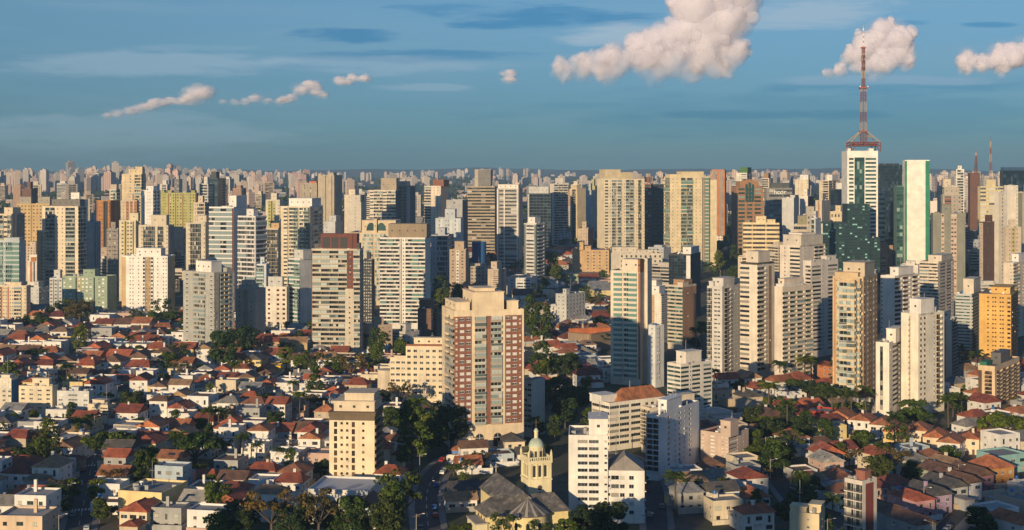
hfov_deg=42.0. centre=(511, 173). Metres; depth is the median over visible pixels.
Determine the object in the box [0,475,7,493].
house
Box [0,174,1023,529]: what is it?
ground
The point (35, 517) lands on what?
flat roofed house
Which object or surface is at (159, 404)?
house
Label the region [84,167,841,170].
ridge
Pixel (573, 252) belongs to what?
window
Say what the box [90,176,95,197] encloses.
apartment tower
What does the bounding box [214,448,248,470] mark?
flat roofed house
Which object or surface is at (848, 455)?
sparse tree
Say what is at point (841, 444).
tall tree
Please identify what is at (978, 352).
palm tree
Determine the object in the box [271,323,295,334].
flat roofed house
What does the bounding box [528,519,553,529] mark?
sparse tree
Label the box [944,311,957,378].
apartment tower
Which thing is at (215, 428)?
house
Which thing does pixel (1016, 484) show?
flat roofed house
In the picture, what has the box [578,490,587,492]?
window
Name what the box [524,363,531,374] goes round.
house
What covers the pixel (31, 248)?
apartment block
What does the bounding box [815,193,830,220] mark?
apartment block
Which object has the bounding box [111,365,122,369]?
palm tree
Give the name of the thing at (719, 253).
tall tree
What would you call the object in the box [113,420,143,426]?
flat roofed house
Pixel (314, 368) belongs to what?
tall tree
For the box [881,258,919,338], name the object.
apartment tower
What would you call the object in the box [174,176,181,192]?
apartment tower
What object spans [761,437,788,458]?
broadleaf tree
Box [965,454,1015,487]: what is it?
house
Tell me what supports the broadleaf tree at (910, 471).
on the ground
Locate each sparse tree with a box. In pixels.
[0,421,9,430]
[28,429,46,438]
[49,478,69,491]
[56,374,73,383]
[62,306,83,317]
[66,298,95,320]
[99,468,121,478]
[128,308,143,316]
[150,298,171,311]
[169,342,187,356]
[173,360,192,372]
[219,437,233,453]
[237,357,254,364]
[241,488,297,529]
[296,487,339,529]
[301,350,323,367]
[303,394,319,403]
[338,353,366,374]
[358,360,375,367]
[373,468,422,529]
[386,381,413,401]
[430,400,441,414]
[448,282,455,293]
[457,458,473,475]
[475,450,492,467]
[490,511,515,529]
[514,260,523,267]
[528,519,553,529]
[530,282,545,295]
[588,297,600,303]
[682,478,700,485]
[759,467,772,474]
[774,428,805,445]
[837,446,863,469]
[881,423,909,443]
[882,445,910,466]
[941,395,962,416]
[957,350,971,363]
[965,269,972,275]
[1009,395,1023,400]
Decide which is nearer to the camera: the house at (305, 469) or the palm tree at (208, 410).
the house at (305, 469)
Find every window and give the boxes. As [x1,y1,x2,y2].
[4,216,23,237]
[18,205,48,244]
[49,208,62,287]
[87,223,100,268]
[107,231,117,289]
[121,222,137,288]
[163,194,193,227]
[210,179,225,205]
[269,201,282,227]
[284,208,286,285]
[304,184,315,197]
[366,223,373,230]
[370,192,385,218]
[377,223,385,230]
[399,187,414,222]
[443,400,520,423]
[452,251,467,283]
[467,188,494,253]
[471,268,486,285]
[475,433,483,439]
[493,433,501,446]
[499,190,516,267]
[511,280,529,289]
[526,225,533,274]
[529,194,550,247]
[573,252,607,272]
[578,440,587,442]
[578,447,587,449]
[578,454,587,457]
[578,461,587,464]
[578,468,587,471]
[578,476,587,478]
[578,483,587,485]
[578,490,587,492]
[578,497,587,500]
[589,440,598,442]
[589,447,598,450]
[589,454,598,457]
[589,461,598,464]
[589,469,598,471]
[589,476,598,478]
[589,483,598,485]
[589,490,598,493]
[589,497,598,500]
[605,180,643,260]
[611,476,618,479]
[611,484,618,487]
[611,493,618,496]
[621,255,660,266]
[645,185,650,248]
[653,186,663,243]
[711,172,722,234]
[738,188,760,253]
[743,224,778,252]
[745,184,747,201]
[749,183,750,201]
[752,184,753,201]
[768,247,777,272]
[769,189,791,240]
[794,226,806,229]
[823,206,879,278]
[831,190,840,210]
[836,369,873,388]
[870,214,875,234]
[879,166,901,244]
[879,193,884,241]
[880,257,885,271]
[897,187,903,265]
[942,215,955,295]
[945,196,960,209]
[965,232,969,250]
[980,188,1002,219]
[980,285,992,291]
[1000,171,1023,191]
[1002,194,1002,281]
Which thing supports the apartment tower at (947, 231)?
on the ground
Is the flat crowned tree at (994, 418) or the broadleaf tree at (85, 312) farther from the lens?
the broadleaf tree at (85, 312)
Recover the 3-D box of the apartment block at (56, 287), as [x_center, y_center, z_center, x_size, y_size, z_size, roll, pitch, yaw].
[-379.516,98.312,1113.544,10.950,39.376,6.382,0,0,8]
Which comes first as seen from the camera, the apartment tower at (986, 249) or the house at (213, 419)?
the house at (213, 419)
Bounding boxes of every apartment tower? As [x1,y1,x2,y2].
[0,183,7,201]
[0,207,24,239]
[0,237,25,284]
[13,184,26,206]
[22,182,37,202]
[27,254,36,284]
[33,181,41,202]
[37,199,86,296]
[57,181,67,198]
[65,181,77,198]
[81,196,89,220]
[83,191,92,211]
[86,214,100,271]
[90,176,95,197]
[107,222,118,294]
[109,183,120,219]
[119,180,121,206]
[119,213,139,300]
[121,194,138,219]
[122,167,145,224]
[122,247,174,312]
[139,215,173,254]
[141,182,160,224]
[160,180,169,192]
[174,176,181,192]
[183,260,233,344]
[186,215,208,269]
[193,196,208,221]
[199,177,214,206]
[209,195,246,308]
[226,177,233,192]
[226,184,227,204]
[233,185,245,194]
[236,279,265,339]
[237,209,266,287]
[256,191,265,210]
[256,257,268,286]
[261,181,273,199]
[266,193,282,227]
[267,223,279,275]
[280,198,322,285]
[288,249,311,322]
[301,181,317,197]
[312,233,362,354]
[318,173,341,232]
[347,195,363,232]
[348,218,400,304]
[366,193,369,218]
[370,178,398,218]
[380,223,430,328]
[399,181,415,222]
[416,192,421,216]
[418,298,437,336]
[424,179,449,235]
[442,285,523,446]
[449,241,468,297]
[488,261,506,295]
[524,217,544,286]
[550,177,567,244]
[568,189,569,205]
[568,206,569,225]
[570,185,585,243]
[586,183,594,238]
[597,169,644,264]
[611,257,651,385]
[644,174,652,182]
[648,323,663,387]
[652,279,667,342]
[653,176,660,183]
[664,172,716,269]
[667,278,695,349]
[667,349,711,407]
[707,270,739,374]
[710,169,725,241]
[726,204,727,229]
[732,177,735,186]
[736,167,751,180]
[740,249,773,376]
[762,173,772,215]
[774,266,813,377]
[780,232,825,281]
[795,175,809,214]
[803,251,837,356]
[819,175,839,199]
[833,260,876,396]
[876,325,900,416]
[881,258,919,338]
[901,297,943,412]
[919,252,953,315]
[931,204,964,300]
[941,187,960,212]
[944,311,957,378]
[955,276,980,363]
[956,166,964,212]
[964,200,965,223]
[979,212,993,280]
[979,284,1017,356]
[994,182,1003,283]
[1003,220,1020,283]
[1004,184,1017,226]
[1004,252,1023,336]
[1018,191,1023,251]
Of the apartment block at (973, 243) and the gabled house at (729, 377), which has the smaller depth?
the gabled house at (729, 377)
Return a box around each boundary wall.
[259,472,276,473]
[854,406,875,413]
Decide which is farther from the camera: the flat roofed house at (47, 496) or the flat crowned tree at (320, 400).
the flat crowned tree at (320, 400)
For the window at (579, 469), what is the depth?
438.54 m
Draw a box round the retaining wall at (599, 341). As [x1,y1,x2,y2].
[568,331,610,349]
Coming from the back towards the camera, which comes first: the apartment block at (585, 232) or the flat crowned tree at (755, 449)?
the apartment block at (585, 232)
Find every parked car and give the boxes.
[69,511,75,516]
[83,525,89,529]
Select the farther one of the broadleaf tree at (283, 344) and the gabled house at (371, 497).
the broadleaf tree at (283, 344)
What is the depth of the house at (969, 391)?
660.92 m
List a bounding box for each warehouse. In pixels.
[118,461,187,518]
[308,475,381,511]
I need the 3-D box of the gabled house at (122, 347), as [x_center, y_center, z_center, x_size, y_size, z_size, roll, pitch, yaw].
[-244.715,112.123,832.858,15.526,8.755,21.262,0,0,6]
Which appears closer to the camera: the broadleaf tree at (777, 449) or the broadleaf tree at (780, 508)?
the broadleaf tree at (780, 508)
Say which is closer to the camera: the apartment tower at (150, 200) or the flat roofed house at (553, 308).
the flat roofed house at (553, 308)
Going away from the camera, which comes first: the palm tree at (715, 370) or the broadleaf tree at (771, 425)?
the broadleaf tree at (771, 425)
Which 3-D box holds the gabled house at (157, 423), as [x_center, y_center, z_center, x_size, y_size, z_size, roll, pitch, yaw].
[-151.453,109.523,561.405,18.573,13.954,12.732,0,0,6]
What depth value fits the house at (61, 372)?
718.86 m
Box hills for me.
[36,169,997,176]
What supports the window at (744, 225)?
in the office tower at (761, 233)
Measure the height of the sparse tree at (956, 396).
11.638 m
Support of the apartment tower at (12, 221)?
on the ground
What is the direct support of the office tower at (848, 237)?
on the ground
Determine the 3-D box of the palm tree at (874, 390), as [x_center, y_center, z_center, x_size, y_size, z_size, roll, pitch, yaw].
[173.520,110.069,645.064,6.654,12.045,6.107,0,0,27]
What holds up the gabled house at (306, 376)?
on the ground
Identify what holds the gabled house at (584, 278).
on the ground
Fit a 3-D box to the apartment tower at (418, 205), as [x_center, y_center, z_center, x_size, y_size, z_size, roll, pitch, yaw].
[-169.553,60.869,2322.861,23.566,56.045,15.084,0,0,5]
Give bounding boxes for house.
[0,316,6,325]
[0,329,14,338]
[0,343,17,348]
[0,347,16,360]
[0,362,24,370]
[0,402,32,418]
[0,410,5,417]
[0,414,20,430]
[0,431,7,437]
[0,438,12,451]
[0,451,19,455]
[0,456,11,474]
[0,459,35,493]
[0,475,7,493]
[0,492,14,513]
[0,499,57,529]
[1,323,22,328]
[3,429,46,450]
[4,333,32,343]
[7,316,22,322]
[8,330,34,336]
[8,484,44,494]
[9,352,38,360]
[12,455,45,465]
[14,357,35,368]
[14,425,39,438]
[15,326,37,331]
[15,479,67,519]
[16,345,43,354]
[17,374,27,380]
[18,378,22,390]
[18,414,42,426]
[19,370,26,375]
[21,337,44,344]
[22,372,42,383]
[23,451,73,485]
[26,366,61,388]
[29,309,48,324]
[30,332,52,339]
[31,304,51,312]
[31,359,61,368]
[32,325,53,335]
[34,418,67,437]
[37,324,56,328]
[37,352,61,360]
[38,352,64,357]
[40,344,64,353]
[42,339,68,354]
[43,319,62,326]
[46,310,67,319]
[46,403,74,418]
[48,336,73,340]
[49,324,73,336]
[52,428,89,448]
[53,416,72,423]
[54,435,94,456]
[56,359,79,368]
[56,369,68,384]
[57,352,84,361]
[59,423,91,432]
[60,317,79,325]
[61,453,87,468]
[62,376,90,388]
[67,366,93,378]
[68,457,79,477]
[69,336,92,353]
[70,410,103,434]
[71,321,95,338]
[75,357,102,368]
[76,347,100,354]
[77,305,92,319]
[80,354,103,360]
[82,350,105,356]
[83,373,117,399]
[86,464,134,492]
[87,340,113,352]
[88,308,116,321]
[89,337,116,342]
[90,313,116,321]
[90,374,120,383]
[90,493,117,514]
[91,326,122,338]
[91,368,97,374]
[93,318,114,325]
[94,395,105,398]
[96,368,118,374]
[96,439,140,471]
[96,478,128,496]
[97,367,121,369]
[100,351,131,367]
[102,448,135,467]
[104,347,135,357]
[106,345,133,352]
[107,401,148,424]
[108,428,138,434]
[109,337,128,347]
[110,330,129,340]
[113,317,132,327]
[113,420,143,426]
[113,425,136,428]
[114,311,135,317]
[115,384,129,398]
[117,367,137,374]
[117,374,135,384]
[118,497,161,529]
[124,358,156,368]
[126,335,155,348]
[127,334,165,341]
[128,324,153,331]
[128,348,151,360]
[128,371,155,397]
[129,332,152,335]
[131,315,156,325]
[135,325,155,332]
[135,415,169,430]
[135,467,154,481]
[136,309,148,315]
[136,366,158,377]
[136,428,165,438]
[136,432,172,464]
[145,340,168,350]
[145,378,168,398]
[145,392,162,415]
[147,391,173,399]
[147,496,189,529]
[148,393,175,418]
[150,353,169,374]
[151,342,181,358]
[152,327,171,334]
[153,321,174,328]
[155,449,190,462]
[155,461,195,485]
[156,320,173,323]
[157,330,170,344]
[159,379,195,391]
[161,432,188,449]
[165,398,195,417]
[165,418,196,430]
[166,422,199,433]
[167,355,198,374]
[167,406,197,417]
[169,387,194,401]
[171,330,182,343]
[171,368,196,378]
[173,317,182,327]
[173,340,198,356]
[174,369,197,380]
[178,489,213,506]
[186,503,231,529]
[187,392,218,408]
[187,432,229,458]
[188,474,223,488]
[191,369,210,376]
[192,412,222,427]
[194,378,216,391]
[195,341,214,363]
[195,374,215,384]
[196,467,218,480]
[197,361,218,369]
[198,370,218,378]
[211,394,231,408]
[212,347,242,365]
[213,362,233,371]
[213,422,234,435]
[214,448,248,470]
[214,480,255,492]
[214,486,251,519]
[216,372,241,377]
[216,375,240,395]
[216,395,244,413]
[216,468,254,482]
[218,391,234,398]
[218,419,245,453]
[219,414,245,422]
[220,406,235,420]
[223,352,246,363]
[228,363,256,373]
[233,386,261,396]
[235,398,265,417]
[237,369,260,381]
[238,380,271,393]
[239,388,259,399]
[239,396,266,403]
[240,352,271,366]
[241,348,262,355]
[241,434,272,463]
[243,417,265,426]
[243,479,290,521]
[245,459,282,473]
[246,420,277,439]
[249,473,280,488]
[254,332,274,338]
[256,333,279,350]
[256,362,278,372]
[259,367,280,380]
[261,375,281,392]
[262,347,290,362]
[264,362,284,373]
[264,440,298,460]
[265,395,292,422]
[269,390,291,396]
[270,421,295,438]
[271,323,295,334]
[271,446,309,468]
[273,434,296,447]
[274,468,309,497]
[275,458,314,486]
[276,379,299,393]
[278,332,296,336]
[278,372,300,382]
[279,336,307,352]
[281,352,299,367]
[285,388,304,395]
[286,489,330,523]
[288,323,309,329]
[290,353,314,369]
[290,414,305,422]
[291,368,314,381]
[291,396,309,419]
[292,421,310,436]
[295,329,311,335]
[296,420,328,445]
[298,418,323,422]
[298,428,327,448]
[299,379,317,390]
[302,373,322,380]
[303,448,328,471]
[304,390,327,408]
[306,385,328,390]
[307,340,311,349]
[309,345,329,352]
[313,400,333,420]
[314,347,328,352]
[317,350,339,367]
[318,375,342,386]
[319,364,335,372]
[319,371,332,374]
[321,386,346,405]
[322,435,328,449]
[326,382,344,392]
[327,371,340,375]
[328,393,344,403]
[329,344,352,352]
[338,353,355,355]
[340,356,374,373]
[340,374,359,379]
[342,368,355,373]
[343,377,371,389]
[350,490,382,529]
[355,367,373,374]
[359,344,394,353]
[360,369,377,387]
[362,352,374,361]
[372,461,407,493]
[374,361,389,371]
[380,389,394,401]
[381,349,400,362]
[381,397,402,419]
[383,425,397,435]
[383,440,404,467]
[384,429,408,450]
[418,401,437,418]
[442,490,478,512]
[445,479,480,498]
[446,444,457,459]
[453,455,492,474]
[457,438,491,465]
[469,282,482,285]
[488,448,518,466]
[497,432,525,456]
[507,268,513,276]
[510,268,522,273]
[511,288,534,298]
[513,446,545,462]
[519,297,530,303]
[524,335,539,346]
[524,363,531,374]
[528,368,556,377]
[532,335,553,351]
[534,288,555,298]
[535,297,549,303]
[537,339,560,352]
[539,277,564,287]
[545,249,562,254]
[548,304,555,313]
[550,296,555,303]
[552,260,568,271]
[553,247,567,250]
[554,343,578,350]
[555,322,579,332]
[555,347,577,355]
[557,332,567,340]
[559,326,577,334]
[560,340,576,342]
[561,250,571,258]
[562,258,571,262]
[564,244,576,247]
[566,262,571,270]
[567,358,597,377]
[572,319,592,323]
[572,368,603,387]
[575,314,593,322]
[576,340,598,353]
[576,350,595,358]
[577,273,599,284]
[578,322,592,327]
[578,345,595,353]
[580,363,603,380]
[585,303,594,308]
[586,284,610,297]
[587,281,608,285]
[590,311,609,316]
[591,305,605,310]
[591,309,608,312]
[591,313,610,326]
[594,301,608,306]
[595,322,610,327]
[595,356,610,364]
[595,362,610,382]
[596,277,610,283]
[604,296,610,302]
[664,482,704,514]
[665,460,701,485]
[672,470,708,485]
[695,456,725,468]
[699,480,743,503]
[700,404,732,414]
[700,410,716,422]
[700,420,717,442]
[702,466,730,481]
[704,490,742,525]
[708,413,741,420]
[712,372,740,389]
[712,381,728,387]
[712,382,734,406]
[714,416,751,438]
[725,466,770,493]
[726,452,767,475]
[726,457,760,471]
[729,500,775,529]
[732,387,767,407]
[736,369,762,382]
[736,379,755,388]
[737,399,759,412]
[739,481,771,505]
[745,382,773,399]
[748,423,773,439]
[751,404,792,428]
[764,372,792,386]
[770,385,806,401]
[771,395,805,408]
[773,427,811,456]
[783,464,816,477]
[784,404,812,428]
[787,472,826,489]
[788,371,812,380]
[790,396,808,401]
[796,396,824,408]
[802,444,812,457]
[805,403,836,415]
[807,440,846,468]
[807,449,851,474]
[810,412,851,434]
[810,434,831,444]
[811,422,852,440]
[815,376,832,397]
[815,478,844,499]
[816,361,832,378]
[821,468,849,480]
[821,482,844,514]
[823,396,856,410]
[827,438,858,465]
[830,406,855,429]
[847,410,877,435]
[850,388,875,408]
[858,444,890,468]
[869,415,897,439]
[877,471,909,489]
[877,479,890,500]
[877,498,910,529]
[881,421,910,444]
[884,505,938,529]
[885,486,942,519]
[890,447,928,478]
[895,437,929,451]
[903,478,953,513]
[908,420,933,443]
[916,448,943,457]
[916,459,963,477]
[919,471,978,510]
[921,426,949,450]
[928,452,962,464]
[936,431,965,459]
[936,467,983,500]
[944,376,964,394]
[944,385,962,404]
[950,417,987,432]
[950,460,1004,496]
[955,408,988,419]
[957,363,977,376]
[959,428,980,454]
[961,387,977,404]
[965,376,977,389]
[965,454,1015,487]
[966,369,977,376]
[966,500,1018,526]
[967,392,1002,410]
[969,422,990,431]
[970,355,990,366]
[976,447,1023,472]
[980,428,1019,450]
[984,406,1018,428]
[984,488,1023,513]
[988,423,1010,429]
[988,507,1023,529]
[1003,404,1023,417]
[1007,475,1023,492]
[1010,398,1023,405]
[1013,429,1023,451]
[1016,391,1023,398]
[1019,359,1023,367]
[1019,377,1023,390]
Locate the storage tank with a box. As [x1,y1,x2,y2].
[472,241,485,263]
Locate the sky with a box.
[0,0,1023,170]
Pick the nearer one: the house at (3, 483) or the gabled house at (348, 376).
the house at (3, 483)
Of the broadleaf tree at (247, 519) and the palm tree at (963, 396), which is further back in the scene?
the palm tree at (963, 396)
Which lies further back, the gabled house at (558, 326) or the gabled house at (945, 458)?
the gabled house at (558, 326)
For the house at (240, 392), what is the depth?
659.29 m
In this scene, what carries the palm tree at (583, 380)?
on the ground
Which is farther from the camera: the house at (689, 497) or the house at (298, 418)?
the house at (298, 418)
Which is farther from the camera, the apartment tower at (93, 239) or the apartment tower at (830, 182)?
the apartment tower at (830, 182)
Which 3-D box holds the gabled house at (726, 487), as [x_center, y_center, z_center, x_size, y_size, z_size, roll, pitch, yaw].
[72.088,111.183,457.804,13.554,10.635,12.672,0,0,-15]
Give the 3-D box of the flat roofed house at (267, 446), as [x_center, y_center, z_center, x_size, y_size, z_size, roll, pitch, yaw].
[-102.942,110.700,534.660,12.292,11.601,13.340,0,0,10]
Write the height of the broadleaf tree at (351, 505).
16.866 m
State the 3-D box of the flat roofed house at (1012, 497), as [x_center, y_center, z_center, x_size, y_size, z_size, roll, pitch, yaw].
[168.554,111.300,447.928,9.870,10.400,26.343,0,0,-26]
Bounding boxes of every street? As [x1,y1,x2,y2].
[65,402,119,529]
[415,460,454,529]
[524,277,571,363]
[608,453,667,529]
[768,462,800,499]
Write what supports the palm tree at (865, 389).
on the ground
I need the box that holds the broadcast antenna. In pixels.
[846,26,880,150]
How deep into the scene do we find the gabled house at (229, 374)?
710.70 m
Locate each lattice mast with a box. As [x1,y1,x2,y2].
[974,152,977,172]
[989,137,991,179]
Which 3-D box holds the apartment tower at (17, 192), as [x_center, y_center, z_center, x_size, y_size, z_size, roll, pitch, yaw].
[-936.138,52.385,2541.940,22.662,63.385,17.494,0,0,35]
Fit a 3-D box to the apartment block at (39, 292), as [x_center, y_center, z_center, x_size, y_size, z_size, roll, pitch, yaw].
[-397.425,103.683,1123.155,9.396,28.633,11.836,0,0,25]
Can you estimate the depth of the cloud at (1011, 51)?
24790.56 m
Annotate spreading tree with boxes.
[19,314,30,326]
[24,348,38,355]
[29,409,39,417]
[47,302,62,312]
[141,445,159,464]
[144,310,161,319]
[151,453,159,463]
[157,311,176,320]
[202,508,231,529]
[225,466,238,469]
[283,321,290,327]
[303,362,312,369]
[305,321,311,329]
[316,503,343,529]
[393,337,407,352]
[414,413,433,435]
[447,523,459,529]
[457,523,471,529]
[545,386,558,410]
[558,239,565,245]
[562,354,581,380]
[581,375,592,386]
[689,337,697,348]
[691,338,700,346]
[696,321,705,335]
[717,477,729,480]
[719,258,728,266]
[724,267,737,277]
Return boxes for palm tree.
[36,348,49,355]
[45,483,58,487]
[59,362,74,379]
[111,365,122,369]
[123,335,135,347]
[167,430,187,449]
[198,406,217,423]
[209,407,226,424]
[219,410,231,419]
[227,360,241,377]
[233,432,252,453]
[251,441,262,461]
[256,394,270,397]
[273,446,285,455]
[287,379,299,393]
[291,390,309,417]
[407,396,429,431]
[527,416,541,437]
[539,358,558,392]
[578,378,590,385]
[663,470,687,517]
[688,327,701,348]
[692,325,706,354]
[712,368,720,380]
[757,380,780,404]
[771,360,788,371]
[775,397,797,427]
[786,447,798,464]
[794,355,816,373]
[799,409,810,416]
[803,355,819,377]
[820,386,844,409]
[824,492,843,529]
[835,387,853,406]
[842,387,860,409]
[856,385,875,411]
[864,389,875,406]
[873,441,891,453]
[886,411,904,445]
[937,395,957,428]
[953,392,970,411]
[953,404,963,412]
[957,344,965,362]
[967,349,982,369]
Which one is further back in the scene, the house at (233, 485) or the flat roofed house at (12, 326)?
the flat roofed house at (12, 326)
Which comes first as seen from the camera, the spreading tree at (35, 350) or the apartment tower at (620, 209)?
the spreading tree at (35, 350)
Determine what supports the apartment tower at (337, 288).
on the ground
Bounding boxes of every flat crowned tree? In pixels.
[24,319,36,323]
[36,316,52,323]
[80,430,136,451]
[97,392,114,398]
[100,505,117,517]
[172,432,227,467]
[194,463,208,468]
[198,474,216,479]
[212,520,244,529]
[311,397,327,406]
[326,518,345,529]
[351,516,381,529]
[444,464,462,474]
[545,446,552,452]
[561,274,569,281]
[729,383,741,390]
[743,444,762,454]
[756,416,780,421]
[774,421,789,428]
[833,402,852,408]
[976,410,1023,430]
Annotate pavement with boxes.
[59,401,119,529]
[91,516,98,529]
[408,453,449,529]
[438,468,454,529]
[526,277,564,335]
[530,281,574,364]
[608,452,674,529]
[608,457,646,529]
[761,462,787,510]
[953,487,1006,529]
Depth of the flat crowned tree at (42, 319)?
977.10 m
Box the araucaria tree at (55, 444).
[48,422,63,455]
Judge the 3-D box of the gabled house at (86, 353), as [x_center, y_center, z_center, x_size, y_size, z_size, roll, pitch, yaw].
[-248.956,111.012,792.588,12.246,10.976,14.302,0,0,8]
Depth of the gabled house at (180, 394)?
631.67 m
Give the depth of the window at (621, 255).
1290.99 m
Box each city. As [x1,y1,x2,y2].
[0,168,999,243]
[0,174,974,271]
[1,165,967,240]
[4,161,947,218]
[4,169,970,259]
[6,163,983,252]
[8,166,996,224]
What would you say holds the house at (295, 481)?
on the ground
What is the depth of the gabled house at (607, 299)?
1146.77 m
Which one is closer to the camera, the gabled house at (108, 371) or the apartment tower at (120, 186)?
the gabled house at (108, 371)
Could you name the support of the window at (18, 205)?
in the apartment block at (31, 210)
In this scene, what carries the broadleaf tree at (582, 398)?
on the ground
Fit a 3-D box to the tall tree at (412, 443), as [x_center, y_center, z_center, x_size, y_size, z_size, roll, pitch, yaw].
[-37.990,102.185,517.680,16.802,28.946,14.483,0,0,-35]
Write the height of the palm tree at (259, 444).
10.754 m
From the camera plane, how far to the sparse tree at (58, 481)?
463.44 m
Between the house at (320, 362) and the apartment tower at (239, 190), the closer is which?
the house at (320, 362)
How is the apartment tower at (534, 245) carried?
on the ground
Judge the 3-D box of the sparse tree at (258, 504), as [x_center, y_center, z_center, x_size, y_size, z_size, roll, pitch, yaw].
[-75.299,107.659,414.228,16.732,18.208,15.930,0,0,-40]
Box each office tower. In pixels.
[96,199,119,246]
[210,172,225,205]
[363,252,374,323]
[446,199,467,248]
[467,169,496,253]
[497,184,522,268]
[528,186,551,247]
[611,247,661,269]
[645,177,652,248]
[651,183,663,246]
[669,245,700,316]
[731,179,762,261]
[742,216,778,254]
[764,183,791,241]
[821,204,879,283]
[829,183,841,210]
[842,148,877,236]
[878,163,901,244]
[894,186,903,265]
[902,160,929,263]
[968,173,979,234]
[1000,167,1023,191]
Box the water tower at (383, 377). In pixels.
[377,368,389,390]
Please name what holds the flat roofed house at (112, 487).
on the ground
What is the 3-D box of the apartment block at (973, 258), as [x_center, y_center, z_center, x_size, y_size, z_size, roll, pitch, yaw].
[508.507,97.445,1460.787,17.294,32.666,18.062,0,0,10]
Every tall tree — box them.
[0,360,21,379]
[35,435,49,456]
[39,416,57,450]
[55,485,73,511]
[64,402,75,418]
[71,324,88,350]
[74,422,81,431]
[130,449,153,481]
[169,409,180,417]
[204,382,213,391]
[204,423,214,433]
[282,447,296,466]
[297,330,303,336]
[302,494,318,528]
[305,363,323,390]
[366,328,384,353]
[370,341,386,363]
[378,478,407,529]
[379,331,391,345]
[396,399,432,469]
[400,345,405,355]
[431,275,450,298]
[453,283,463,298]
[523,294,540,328]
[527,301,555,339]
[528,340,552,375]
[545,252,561,275]
[546,414,561,439]
[549,265,560,280]
[578,288,590,302]
[583,285,591,297]
[599,270,607,276]
[713,250,725,270]
[727,244,738,264]
[735,379,746,389]
[748,488,763,502]
[762,396,772,404]
[785,468,815,502]
[833,441,847,461]
[886,231,893,251]
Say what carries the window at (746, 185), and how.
in the office tower at (746, 200)
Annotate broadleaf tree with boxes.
[11,446,38,456]
[30,438,48,452]
[32,312,45,324]
[54,299,71,310]
[61,478,81,502]
[71,416,93,426]
[73,302,92,321]
[84,479,107,498]
[90,497,109,525]
[118,390,146,405]
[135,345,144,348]
[157,373,169,380]
[158,351,179,367]
[168,311,181,321]
[195,418,205,429]
[203,479,232,503]
[207,330,237,362]
[223,498,260,529]
[227,324,260,350]
[265,411,286,422]
[273,504,312,529]
[276,346,293,368]
[278,342,292,346]
[292,354,307,368]
[313,461,328,477]
[324,355,343,373]
[332,495,368,529]
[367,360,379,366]
[367,496,405,529]
[380,391,391,402]
[383,406,404,429]
[421,420,448,455]
[430,404,469,447]
[434,288,449,302]
[458,471,469,479]
[509,264,517,268]
[523,444,545,455]
[533,421,545,436]
[541,277,549,288]
[545,376,569,404]
[549,354,569,378]
[551,397,578,428]
[552,518,579,529]
[560,384,589,414]
[565,352,579,368]
[568,505,597,529]
[580,407,591,424]
[590,501,629,529]
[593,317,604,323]
[713,271,722,276]
[717,240,724,249]
[723,235,729,241]
[741,405,761,423]
[749,429,764,453]
[753,417,785,439]
[756,438,770,456]
[757,443,790,476]
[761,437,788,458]
[770,395,782,401]
[770,404,796,421]
[772,498,800,527]
[782,444,796,460]
[785,378,798,389]
[788,414,817,434]
[795,473,824,502]
[798,379,817,397]
[812,382,836,400]
[814,417,834,439]
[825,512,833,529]
[850,429,874,449]
[857,401,868,411]
[861,454,895,476]
[895,398,927,423]
[900,466,922,480]
[901,459,919,476]
[919,412,935,424]
[938,445,961,458]
[965,505,988,529]
[975,513,998,529]
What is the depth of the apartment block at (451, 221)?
1341.08 m
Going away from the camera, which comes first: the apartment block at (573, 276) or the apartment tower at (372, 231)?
the apartment tower at (372, 231)
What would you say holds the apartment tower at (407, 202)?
on the ground
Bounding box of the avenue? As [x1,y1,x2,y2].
[935,472,1023,529]
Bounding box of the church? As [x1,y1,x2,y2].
[466,419,569,529]
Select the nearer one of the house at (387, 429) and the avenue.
the avenue
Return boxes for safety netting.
[569,328,610,333]
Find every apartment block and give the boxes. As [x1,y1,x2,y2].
[0,275,30,319]
[0,356,17,407]
[17,197,51,244]
[19,371,57,416]
[26,241,36,280]
[31,281,48,303]
[50,270,62,310]
[57,386,93,409]
[63,269,116,311]
[71,192,87,220]
[88,384,115,423]
[101,247,106,255]
[101,256,106,274]
[161,190,198,227]
[174,226,185,253]
[174,248,180,267]
[175,268,183,290]
[175,279,179,291]
[181,251,185,269]
[266,276,288,327]
[324,215,343,232]
[328,388,383,476]
[344,189,365,232]
[363,316,391,350]
[390,335,441,402]
[392,323,418,348]
[431,227,453,290]
[435,209,462,247]
[469,263,489,285]
[507,274,536,294]
[524,376,544,436]
[556,288,584,324]
[558,226,571,243]
[566,271,598,280]
[569,401,645,523]
[572,241,609,275]
[577,221,592,247]
[589,385,664,450]
[591,179,596,234]
[640,392,699,452]
[646,394,698,480]
[648,245,670,261]
[652,262,668,291]
[701,417,748,464]
[734,278,739,283]
[738,252,745,277]
[768,242,782,277]
[782,195,798,241]
[789,492,824,529]
[794,215,806,231]
[800,189,813,214]
[802,206,813,231]
[811,211,820,233]
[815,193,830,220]
[829,205,841,220]
[844,452,876,529]
[879,185,884,241]
[880,242,892,272]
[880,253,886,275]
[901,260,918,272]
[937,179,956,212]
[965,227,972,251]
[967,239,978,249]
[967,247,978,274]
[978,180,1003,234]
[978,349,1020,404]
[980,280,1001,291]
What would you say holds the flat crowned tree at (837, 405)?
on the ground
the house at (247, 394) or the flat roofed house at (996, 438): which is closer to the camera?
the flat roofed house at (996, 438)

